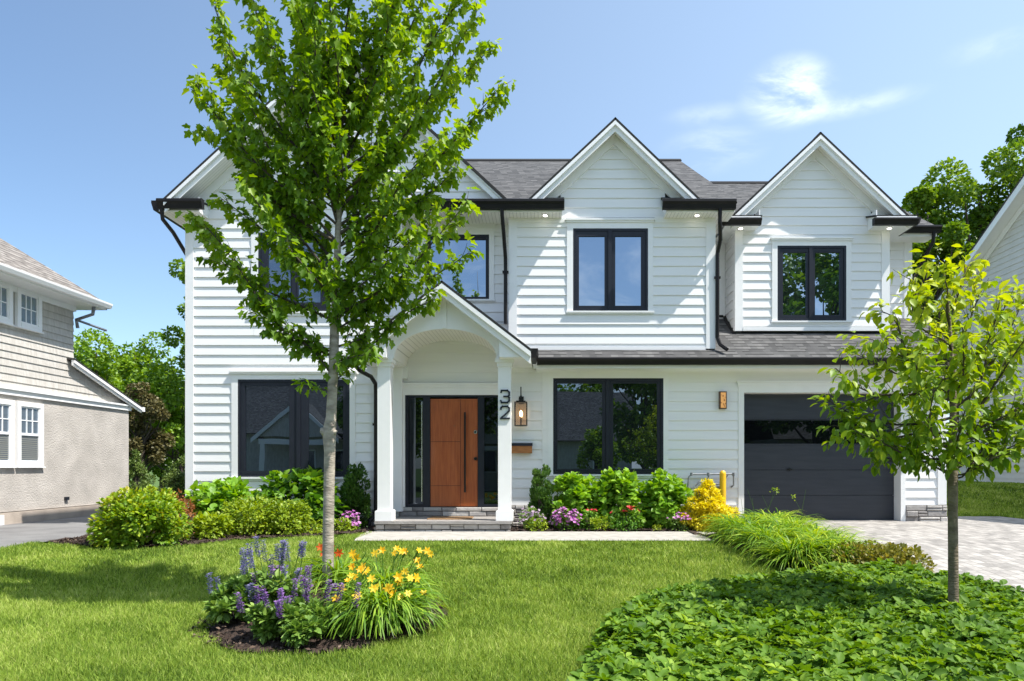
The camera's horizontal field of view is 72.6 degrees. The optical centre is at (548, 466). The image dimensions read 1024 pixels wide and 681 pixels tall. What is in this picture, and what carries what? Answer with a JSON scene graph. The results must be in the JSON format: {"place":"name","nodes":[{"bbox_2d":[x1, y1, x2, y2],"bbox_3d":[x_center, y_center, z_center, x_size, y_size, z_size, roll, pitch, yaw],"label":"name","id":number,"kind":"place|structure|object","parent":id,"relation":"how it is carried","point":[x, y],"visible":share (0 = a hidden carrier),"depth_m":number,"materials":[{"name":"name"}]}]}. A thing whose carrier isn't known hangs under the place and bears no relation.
{"place":"outdoors","nodes":[
{"label":"outdoors","id":0,"kind":"place"},
{"bbox_2d":[0,511,180,547],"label":"asphalt drive","id":1,"kind":"structure","parent":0,"point":[37,531],"depth_m":12.18,"materials":[{"name":"grey asphalt"}]},
{"bbox_2d":[0,532,783,680],"bbox_3d":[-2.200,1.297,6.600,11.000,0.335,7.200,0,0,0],"label":"lawn","id":2,"kind":"structure","parent":0,"point":[776,566],"depth_m":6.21,"materials":[{"name":"green plant"}]},
{"bbox_2d":[208,587,448,654],"bbox_3d":[-1.931,1.254,6.254,1.995,0.298,2.170,0,0,0],"label":"mulch bed","id":3,"kind":"object","parent":2,"relation":"on","point":[236,633],"visible":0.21,"depth_m":5.48,"materials":[{"name":"brown soil"}]},
{"bbox_2d":[202,552,301,624],"bbox_3d":[-2.554,1.060,5.901,0.786,0.621,0.619,0,0,0],"label":"salvia","id":4,"kind":"object","parent":3,"relation":"on","point":[219,606],"visible":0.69,"depth_m":5.76,"materials":[{"name":"green plant"}]},
{"bbox_2d":[239,536,307,605],"bbox_3d":[-2.361,0.935,5.984,0.648,0.668,0.630,0,0,0],"label":"salvia","id":5,"kind":"object","parent":3,"relation":"on","point":[265,580],"visible":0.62,"depth_m":5.84,"materials":[{"name":"green plant"}]},
{"bbox_2d":[233,578,331,644],"bbox_3d":[-2.054,1.151,5.536,0.674,0.512,0.622,0,0,0],"label":"salvia","id":6,"kind":"object","parent":3,"relation":"on","point":[264,627],"visible":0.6,"depth_m":5.37,"materials":[{"name":"green plant"}]},
{"bbox_2d":[250,564,314,601],"bbox_3d":[-2.264,1.032,5.942,0.527,0.408,0.449,0,0,0],"label":"salvia","id":7,"kind":"object","parent":3,"relation":"on","point":[298,594],"visible":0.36,"depth_m":5.88,"materials":[{"name":"purple plant"}]},
{"bbox_2d":[260,575,361,649],"bbox_3d":[-1.775,1.131,5.421,0.693,0.537,0.694,0,0,33],"label":"salvia","id":8,"kind":"object","parent":3,"relation":"on","point":[296,634],"visible":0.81,"depth_m":5.33,"materials":[{"name":"green plant"}]},
{"bbox_2d":[291,543,389,595],"bbox_3d":[-2.006,0.944,6.595,1.209,0.465,1.163,0,0,0],"label":"daylily","id":9,"kind":"object","parent":3,"relation":"on","point":[316,570],"visible":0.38,"depth_m":6.48,"materials":[{"name":"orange plant"}]},
{"bbox_2d":[175,0,515,587],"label":"maple tree","id":10,"kind":"object","parent":3,"relation":"on","point":[327,91],"visible":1,"depth_m":6.38,"materials":[{"name":"green plant"}]},
{"bbox_2d":[51,525,692,653],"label":"bark chips","id":11,"kind":"object","parent":3,"relation":"on","point":[67,540],"visible":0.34,"depth_m":6.02,"materials":[{"name":"brown wood"}]},
{"bbox_2d":[314,545,446,605],"bbox_3d":[-1.496,0.974,6.298,1.251,0.515,1.309,0,0,0],"label":"daylily","id":12,"kind":"object","parent":3,"relation":"on","point":[387,578],"visible":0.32,"depth_m":6.29,"materials":[{"name":"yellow plant"}]},
{"bbox_2d":[307,563,456,639],"bbox_3d":[-1.367,1.073,5.831,1.392,0.499,1.324,0,0,0],"label":"daylily","id":13,"kind":"object","parent":3,"relation":"on","point":[392,607],"visible":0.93,"depth_m":5.57,"materials":[{"name":"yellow plant"}]},
{"bbox_2d":[597,608,1017,678],"bbox_3d":[2.250,1.355,5.550,4.400,0.189,4.300,0,0,0],"label":"mulch bed","id":14,"kind":"object","parent":2,"relation":"on","point":[778,646],"depth_m":5.18,"materials":[{"name":"brown soil"}]},
{"bbox_2d":[566,557,1023,680],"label":"ground cover","id":15,"kind":"object","parent":14,"relation":"on","point":[885,620],"visible":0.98,"depth_m":4.88,"materials":[{"name":"green plant"}]},
{"bbox_2d":[808,242,1023,608],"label":"young tree","id":16,"kind":"object","parent":14,"relation":"on","point":[920,426],"visible":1,"depth_m":5.62,"materials":[{"name":"green plant"}]},
{"bbox_2d":[0,0,1023,464],"label":"sky","id":17,"kind":"structure","parent":0,"point":[93,109],"materials":[{"name":"blue"}]},
{"bbox_2d":[45,467,1022,543],"bbox_3d":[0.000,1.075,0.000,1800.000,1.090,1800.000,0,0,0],"label":"ground","id":18,"kind":"structure","parent":0,"point":[156,483],"depth_m":16.80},
{"bbox_2d":[0,238,144,524],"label":"neighbour house","id":19,"kind":"structure","parent":18,"relation":"on","point":[64,432],"depth_m":14.63,"materials":[{"name":"paint"}]},
{"bbox_2d":[0,515,3,524],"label":"basement window","id":20,"kind":"structure","parent":19,"relation":"in","point":[1,516],"depth_m":13.29,"materials":[{"name":"white paint"}]},
{"bbox_2d":[0,281,14,325],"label":"window","id":21,"kind":"structure","parent":19,"relation":"in","point":[6,296],"depth_m":13.45,"materials":[{"name":"white paint"}]},
{"bbox_2d":[0,399,16,467],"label":"window","id":22,"kind":"structure","parent":19,"relation":"in","point":[7,407],"depth_m":13.49,"materials":[{"name":"white paint"}]},
{"bbox_2d":[14,287,43,333],"bbox_3d":[-10.475,-3.150,14.040,0.090,0.820,0.700,0,0,0],"label":"window","id":23,"kind":"structure","parent":19,"relation":"in","point":[28,310],"depth_m":14.02,"materials":[{"name":"white paint"}]},
{"bbox_2d":[16,401,45,467],"bbox_3d":[-10.475,-0.632,14.065,0.090,1.315,0.750,0,0,0],"label":"window","id":24,"kind":"structure","parent":19,"relation":"in","point":[29,416],"depth_m":14.07,"materials":[{"name":"white paint"}]},
{"bbox_2d":[73,328,156,480],"bbox_3d":[-16.462,-1.857,24.856,3.842,6.184,4.621,0,0,0],"label":"hedge tree","id":25,"kind":"object","parent":18,"relation":"on","point":[85,354],"visible":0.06,"depth_m":24.70,"materials":[{"name":"green plant"}]},
{"bbox_2d":[91,331,184,459],"bbox_3d":[-15.937,-2.051,27.139,3.872,6.573,4.167,0,0,-20],"label":"hedge tree","id":26,"kind":"object","parent":18,"relation":"on","point":[130,363],"visible":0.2,"depth_m":27.08,"materials":[{"name":"green plant"}]},
{"bbox_2d":[129,448,156,494],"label":"spruce","id":27,"kind":"object","parent":18,"relation":"on","point":[137,471],"visible":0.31,"depth_m":19.94,"materials":[{"name":"green plant"}]},
{"bbox_2d":[110,368,184,487],"bbox_3d":[-15.450,-1.427,27.600,4.900,5.331,3.947,0,0,-33],"label":"back tree","id":28,"kind":"object","parent":18,"relation":"on","point":[157,471],"visible":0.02,"depth_m":27.01,"materials":[{"name":"green plant"}]},
{"bbox_2d":[124,381,175,480],"bbox_3d":[-12.915,-0.722,22.053,1.861,3.915,1.639,0,0,0],"label":"purple tree","id":29,"kind":"object","parent":18,"relation":"on","point":[158,445],"visible":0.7,"depth_m":21.89,"materials":[{"name":"brown plant"}]},
{"bbox_2d":[119,354,184,494],"bbox_3d":[-13.476,-1.446,25.001,3.536,5.364,3.830,0,0,30],"label":"hedge tree","id":30,"kind":"object","parent":18,"relation":"on","point":[160,382],"visible":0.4,"depth_m":23.98,"materials":[{"name":"green plant"}]},
{"bbox_2d":[148,454,184,502],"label":"spruce","id":31,"kind":"object","parent":18,"relation":"on","point":[178,475],"visible":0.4,"depth_m":18.75,"materials":[{"name":"green plant"}]},
{"bbox_2d":[161,258,184,369],"bbox_3d":[-11.253,-3.467,23.931,3.652,9.397,4.094,0,0,0],"label":"tall back tree","id":32,"kind":"object","parent":18,"relation":"on","point":[174,343],"visible":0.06,"depth_m":23.30,"materials":[{"name":"green plant"}]},
{"bbox_2d":[47,525,375,547],"bbox_3d":[-5.175,1.098,11.250,4.250,0.066,3.300,0,0,0],"label":"mulch bed","id":33,"kind":"object","parent":18,"relation":"on","point":[267,535],"visible":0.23,"depth_m":10.57,"materials":[{"name":"brown soil"}]},
{"bbox_2d":[86,484,193,548],"bbox_3d":[-5.801,0.718,9.947,1.504,0.926,1.273,0,0,0],"label":"round shrub","id":34,"kind":"object","parent":33,"relation":"on","point":[131,518],"visible":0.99,"depth_m":9.66,"materials":[{"name":"green plant"}]},
{"bbox_2d":[155,488,196,533],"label":"rust shrub","id":35,"kind":"object","parent":33,"relation":"on","point":[190,509],"visible":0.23,"depth_m":11.29,"materials":[{"name":"orange plant"}]},
{"bbox_2d":[189,510,236,542],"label":"gold shrub","id":36,"kind":"object","parent":33,"relation":"on","point":[215,522],"visible":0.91,"depth_m":10.49,"materials":[{"name":"green plant"}]},
{"bbox_2d":[183,476,259,529],"bbox_3d":[-5.616,0.706,11.994,1.469,1.091,1.223,0,0,0],"label":"hydrangea","id":37,"kind":"object","parent":33,"relation":"on","point":[212,496],"visible":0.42,"depth_m":11.74,"materials":[{"name":"green plant"}]},
{"bbox_2d":[217,493,284,537],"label":"shrub","id":38,"kind":"object","parent":33,"relation":"on","point":[249,517],"visible":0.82,"depth_m":11.06,"materials":[{"name":"green plant"}]},
{"bbox_2d":[254,498,312,537],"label":"shrub","id":39,"kind":"object","parent":33,"relation":"on","point":[293,515],"visible":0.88,"depth_m":11.17,"materials":[{"name":"green plant"}]},
{"bbox_2d":[246,465,350,530],"bbox_3d":[-4.395,0.613,12.188,1.896,1.286,1.282,0,0,0],"label":"hydrangea","id":40,"kind":"object","parent":33,"relation":"on","point":[310,486],"visible":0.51,"depth_m":12.01,"materials":[{"name":"green plant"}]},
{"bbox_2d":[291,518,322,536],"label":"shrub","id":41,"kind":"object","parent":33,"relation":"on","point":[312,529],"visible":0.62,"depth_m":11.29,"materials":[{"name":"green plant"}]},
{"bbox_2d":[334,517,356,534],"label":"shrub","id":42,"kind":"object","parent":33,"relation":"on","point":[343,524],"visible":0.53,"depth_m":11.71,"materials":[{"name":"green plant"}]},
{"bbox_2d":[334,510,360,529],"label":"petunia clump","id":43,"kind":"object","parent":33,"relation":"on","point":[354,519],"visible":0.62,"depth_m":11.89,"materials":[{"name":"pink plant"}]},
{"bbox_2d":[339,462,371,527],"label":"columnar yew","id":44,"kind":"object","parent":33,"relation":"on","point":[357,498],"visible":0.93,"depth_m":12.27,"materials":[{"name":"green plant"}]},
{"bbox_2d":[372,524,713,530],"bbox_3d":[0.160,1.052,12.355,6.520,0.115,1.090,0,0,0],"label":"mulch bed","id":45,"kind":"object","parent":18,"relation":"on","point":[557,529],"visible":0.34,"depth_m":11.91,"materials":[{"name":"brown soil"}]},
{"bbox_2d":[517,506,545,528],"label":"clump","id":46,"kind":"object","parent":45,"relation":"on","point":[526,516],"visible":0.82,"depth_m":11.96,"materials":[{"name":"green plant"}]},
{"bbox_2d":[523,517,550,531],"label":"shrub","id":47,"kind":"object","parent":45,"relation":"on","point":[538,524],"visible":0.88,"depth_m":11.91,"materials":[{"name":"green plant"}]},
{"bbox_2d":[527,464,553,527],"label":"columnar yew","id":48,"kind":"object","parent":45,"relation":"on","point":[539,497],"visible":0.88,"depth_m":12.24,"materials":[{"name":"green plant"}]},
{"bbox_2d":[549,507,582,530],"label":"petunia clump","id":49,"kind":"object","parent":45,"relation":"on","point":[573,518],"visible":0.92,"depth_m":11.93,"materials":[{"name":"pink plant"}]},
{"bbox_2d":[547,471,600,527],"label":"hydrangea","id":50,"kind":"object","parent":45,"relation":"on","point":[574,489],"visible":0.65,"depth_m":12.22,"materials":[{"name":"green plant"}]},
{"bbox_2d":[579,509,598,530],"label":"salmon flower","id":51,"kind":"object","parent":45,"relation":"on","point":[586,520],"visible":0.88,"depth_m":12.00,"materials":[{"name":"green plant"}]},
{"bbox_2d":[585,515,613,530],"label":"shrub","id":52,"kind":"object","parent":45,"relation":"on","point":[599,521],"visible":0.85,"depth_m":11.91,"materials":[{"name":"green plant"}]},
{"bbox_2d":[589,466,652,530],"bbox_3d":[1.262,0.616,12.429,1.232,1.247,0.956,0,0,0],"label":"hydrangea","id":53,"kind":"object","parent":45,"relation":"on","point":[617,490],"visible":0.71,"depth_m":12.23,"materials":[{"name":"green plant"}]},
{"bbox_2d":[606,505,644,531],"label":"rose bush","id":54,"kind":"object","parent":45,"relation":"on","point":[625,522],"visible":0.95,"depth_m":11.95,"materials":[{"name":"green plant"}]},
{"bbox_2d":[652,525,662,530],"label":"yellow tuft","id":55,"kind":"object","parent":45,"relation":"on","point":[655,527],"visible":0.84,"depth_m":11.93,"materials":[{"name":"green plant"}]},
{"bbox_2d":[637,468,694,527],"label":"hydrangea","id":56,"kind":"object","parent":45,"relation":"on","point":[662,493],"visible":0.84,"depth_m":12.22,"materials":[{"name":"green plant"}]},
{"bbox_2d":[666,512,695,531],"bbox_3d":[2.257,0.968,11.977,0.539,0.382,0.455,0,0,0],"label":"dianthus mound","id":57,"kind":"object","parent":45,"relation":"on","point":[683,518],"visible":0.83,"depth_m":11.91,"materials":[{"name":"green plant"}]},
{"bbox_2d":[679,478,739,531],"bbox_3d":[2.769,0.685,12.025,1.105,0.989,0.892,0,0,0],"label":"golden conifer","id":58,"kind":"object","parent":45,"relation":"on","point":[703,505],"visible":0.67,"depth_m":11.90,"materials":[{"name":"yellow plant"}]},
{"bbox_2d":[719,471,725,504],"bbox_3d":[3.159,0.652,12.650,0.115,1.156,0.115,0,0,0],"label":"bollard","id":59,"kind":"object","parent":45,"relation":"on","point":[722,480],"visible":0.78,"depth_m":12.60,"materials":[{"name":"yellow metal"}]},
{"bbox_2d":[151,47,974,530],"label":"white house","id":60,"kind":"structure","parent":18,"relation":"on","point":[619,297],"depth_m":12.92,"materials":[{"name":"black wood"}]},
{"bbox_2d":[249,222,334,315],"bbox_3d":[-4.694,-3.628,12.848,1.632,1.708,0.145,0,0,0],"label":"window","id":61,"kind":"structure","parent":60,"relation":"in","point":[318,298],"depth_m":12.84,"materials":[{"name":"glass"}]},
{"bbox_2d":[229,370,356,480],"bbox_3d":[-4.705,-0.750,12.848,2.335,2.022,0.145,0,0,0],"label":"window","id":62,"kind":"structure","parent":60,"relation":"in","point":[274,426],"depth_m":12.85,"materials":[{"name":"glass"}]},
{"bbox_2d":[427,517,473,519],"bbox_3d":[-1.745,0.917,12.380,0.755,0.018,0.500,0,0,0],"label":"doormat","id":63,"kind":"object","parent":60,"relation":"on","point":[450,518],"visible":1,"depth_m":12.15,"materials":[{"name":"beige fabric"}]},
{"bbox_2d":[430,399,477,505],"bbox_3d":[-1.766,-0.257,12.957,0.877,2.003,0.125,0,0,0],"label":"front door","id":64,"kind":"structure","parent":60,"relation":"in","point":[453,422],"depth_m":12.97,"materials":[{"name":"brown wood"}]},
{"bbox_2d":[420,224,495,301],"bbox_3d":[-1.722,-3.841,13.178,1.438,1.480,0.145,0,0,0],"label":"window","id":65,"kind":"structure","parent":60,"relation":"in","point":[475,283],"depth_m":13.19,"materials":[{"name":"glass"}]},
{"bbox_2d":[514,387,526,425],"bbox_3d":[-0.512,-1.100,12.801,0.231,0.718,0.302,0,0,0],"label":"wall lantern","id":66,"kind":"object","parent":60,"relation":"attached to","point":[521,400],"depth_m":12.74,"materials":[{"name":"grey metal"}]},
{"bbox_2d":[512,443,532,452],"bbox_3d":[-0.506,-0.343,12.883,0.409,0.195,0.137,0,0,0],"label":"mailbox","id":67,"kind":"object","parent":60,"relation":"attached to","point":[521,447],"visible":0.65,"depth_m":12.83,"materials":[{"name":"orange wood"}]},
{"bbox_2d":[547,373,667,477],"bbox_3d":[1.095,-0.763,12.975,2.291,1.953,0.130,0,0,0],"label":"window","id":68,"kind":"structure","parent":60,"relation":"in","point":[596,422],"depth_m":12.98,"materials":[{"name":"glass"}]},
{"bbox_2d":[565,218,654,313],"bbox_3d":[1.126,-3.681,12.848,1.647,1.753,0.145,0,0,0],"label":"window","id":69,"kind":"structure","parent":60,"relation":"in","point":[610,260],"depth_m":12.84,"materials":[{"name":"glass"}]},
{"bbox_2d":[687,473,734,492],"bbox_3d":[2.993,0.622,12.775,0.894,1.016,0.235,0,0,-11],"label":"gas meter","id":70,"kind":"object","parent":60,"relation":"attached to","point":[709,474],"visible":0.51,"depth_m":12.78,"materials":[{"name":"grey metal"}]},
{"bbox_2d":[719,391,726,408],"bbox_3d":[3.224,-1.228,12.911,0.129,0.323,0.082,0,0,0],"label":"wall sconce","id":71,"kind":"object","parent":60,"relation":"attached to","point":[722,399],"depth_m":12.89,"materials":[{"name":"brown metal"}]},
{"bbox_2d":[770,237,853,323],"bbox_3d":[5.086,-3.592,13.497,1.593,1.674,0.145,0,0,0],"label":"window","id":72,"kind":"structure","parent":60,"relation":"in","point":[811,276],"depth_m":13.48,"materials":[{"name":"glass"}]},
{"bbox_2d":[744,394,893,519],"bbox_3d":[5.085,-0.173,13.222,2.910,2.396,0.095,0,0,0],"label":"garage door","id":73,"kind":"structure","parent":60,"relation":"in","point":[783,450],"depth_m":13.20,"materials":[{"name":"grey paint"}]},
{"bbox_2d":[689,531,819,572],"bbox_3d":[3.250,1.154,9.550,1.491,0.302,4.671,0,0,-6],"label":"mulch bed","id":74,"kind":"object","parent":18,"relation":"on","point":[733,546],"visible":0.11,"depth_m":9.22,"materials":[{"name":"brown soil"}]},
{"bbox_2d":[696,509,766,538],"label":"clump grass","id":75,"kind":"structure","parent":74,"relation":"on","point":[719,522],"depth_m":10.79,"materials":[{"name":"green plant"}]},
{"bbox_2d":[704,514,788,544],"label":"clump grass","id":76,"kind":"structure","parent":74,"relation":"on","point":[727,525],"depth_m":9.99,"materials":[{"name":"green plant"}]},
{"bbox_2d":[721,519,809,557],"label":"clump grass","id":77,"kind":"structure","parent":74,"relation":"on","point":[748,534],"depth_m":9.17,"materials":[{"name":"green plant"}]},
{"bbox_2d":[727,507,812,526],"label":"clump grass","id":78,"kind":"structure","parent":74,"relation":"on","point":[780,515],"depth_m":10.95,"materials":[{"name":"green plant"}]},
{"bbox_2d":[741,487,805,522],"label":"seed stalks","id":79,"kind":"object","parent":74,"relation":"on","point":[776,489],"visible":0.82,"depth_m":10.38,"materials":[{"name":"green plant"}]},
{"bbox_2d":[745,511,836,532],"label":"clump grass","id":80,"kind":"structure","parent":74,"relation":"on","point":[801,522],"depth_m":9.98,"materials":[{"name":"green plant"}]},
{"bbox_2d":[739,529,854,570],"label":"clump grass","id":81,"kind":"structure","parent":74,"relation":"on","point":[784,554],"depth_m":8.30,"materials":[{"name":"green plant"}]},
{"bbox_2d":[766,521,867,542],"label":"clump grass","id":82,"kind":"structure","parent":74,"relation":"on","point":[833,531],"depth_m":9.08,"materials":[{"name":"green plant"}]},
{"bbox_2d":[788,531,883,567],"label":"clump grass","id":83,"kind":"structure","parent":74,"relation":"on","point":[830,552],"depth_m":8.26,"materials":[{"name":"green plant"}]},
{"bbox_2d":[830,539,937,572],"bbox_3d":[3.826,1.078,8.007,1.138,0.452,0.948,0,0,0],"label":"bronze shrub","id":84,"kind":"object","parent":74,"relation":"on","point":[903,554],"visible":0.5,"depth_m":7.86,"materials":[{"name":"green plant"}]},
{"bbox_2d":[901,183,970,326],"bbox_3d":[14.199,-4.954,26.144,3.424,11.131,3.065,0,0,26],"label":"back tree","id":85,"kind":"object","parent":18,"relation":"on","point":[925,197],"visible":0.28,"depth_m":25.60,"materials":[{"name":"green plant"}]},
{"bbox_2d":[901,136,1023,402],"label":"back tree","id":86,"kind":"object","parent":18,"relation":"on","point":[1009,172],"visible":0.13,"depth_m":26.27,"materials":[{"name":"green plant"}]},
{"bbox_2d":[933,174,1023,482],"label":"neighbour house","id":87,"kind":"structure","parent":18,"relation":"on","point":[999,245],"depth_m":20.26,"materials":[{"name":"beige paint"}]},
{"bbox_2d":[965,122,1023,243],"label":"back tree","id":88,"kind":"object","parent":18,"relation":"on","point":[1012,131],"visible":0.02,"depth_m":29.16,"materials":[{"name":"green plant"}]},
{"bbox_2d":[355,531,727,540],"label":"walkway","id":89,"kind":"structure","parent":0,"point":[538,535],"depth_m":11.11,"materials":[{"name":"concrete"}]},
{"bbox_2d":[806,521,1023,590],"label":"driveway","id":90,"kind":"structure","parent":0,"point":[992,550],"depth_m":10.25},
{"bbox_2d":[807,520,897,520],"bbox_3d":[5.085,1.015,13.175,2.914,0.002,0.450,0,0,0],"label":"driveway threshold","id":91,"kind":"object","parent":90,"relation":"on","point":[855,520],"visible":0.39,"depth_m":13.06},
{"bbox_2d":[947,480,1023,518],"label":"grass bank","id":92,"kind":"structure","parent":0,"point":[972,507],"depth_m":16.43,"materials":[{"name":"green plant"}]},
{"bbox_2d":[947,516,1023,520],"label":"driveway side","id":93,"kind":"structure","parent":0,"point":[980,518],"depth_m":13.62,"materials":[{"name":"grey concrete"}]}
]}

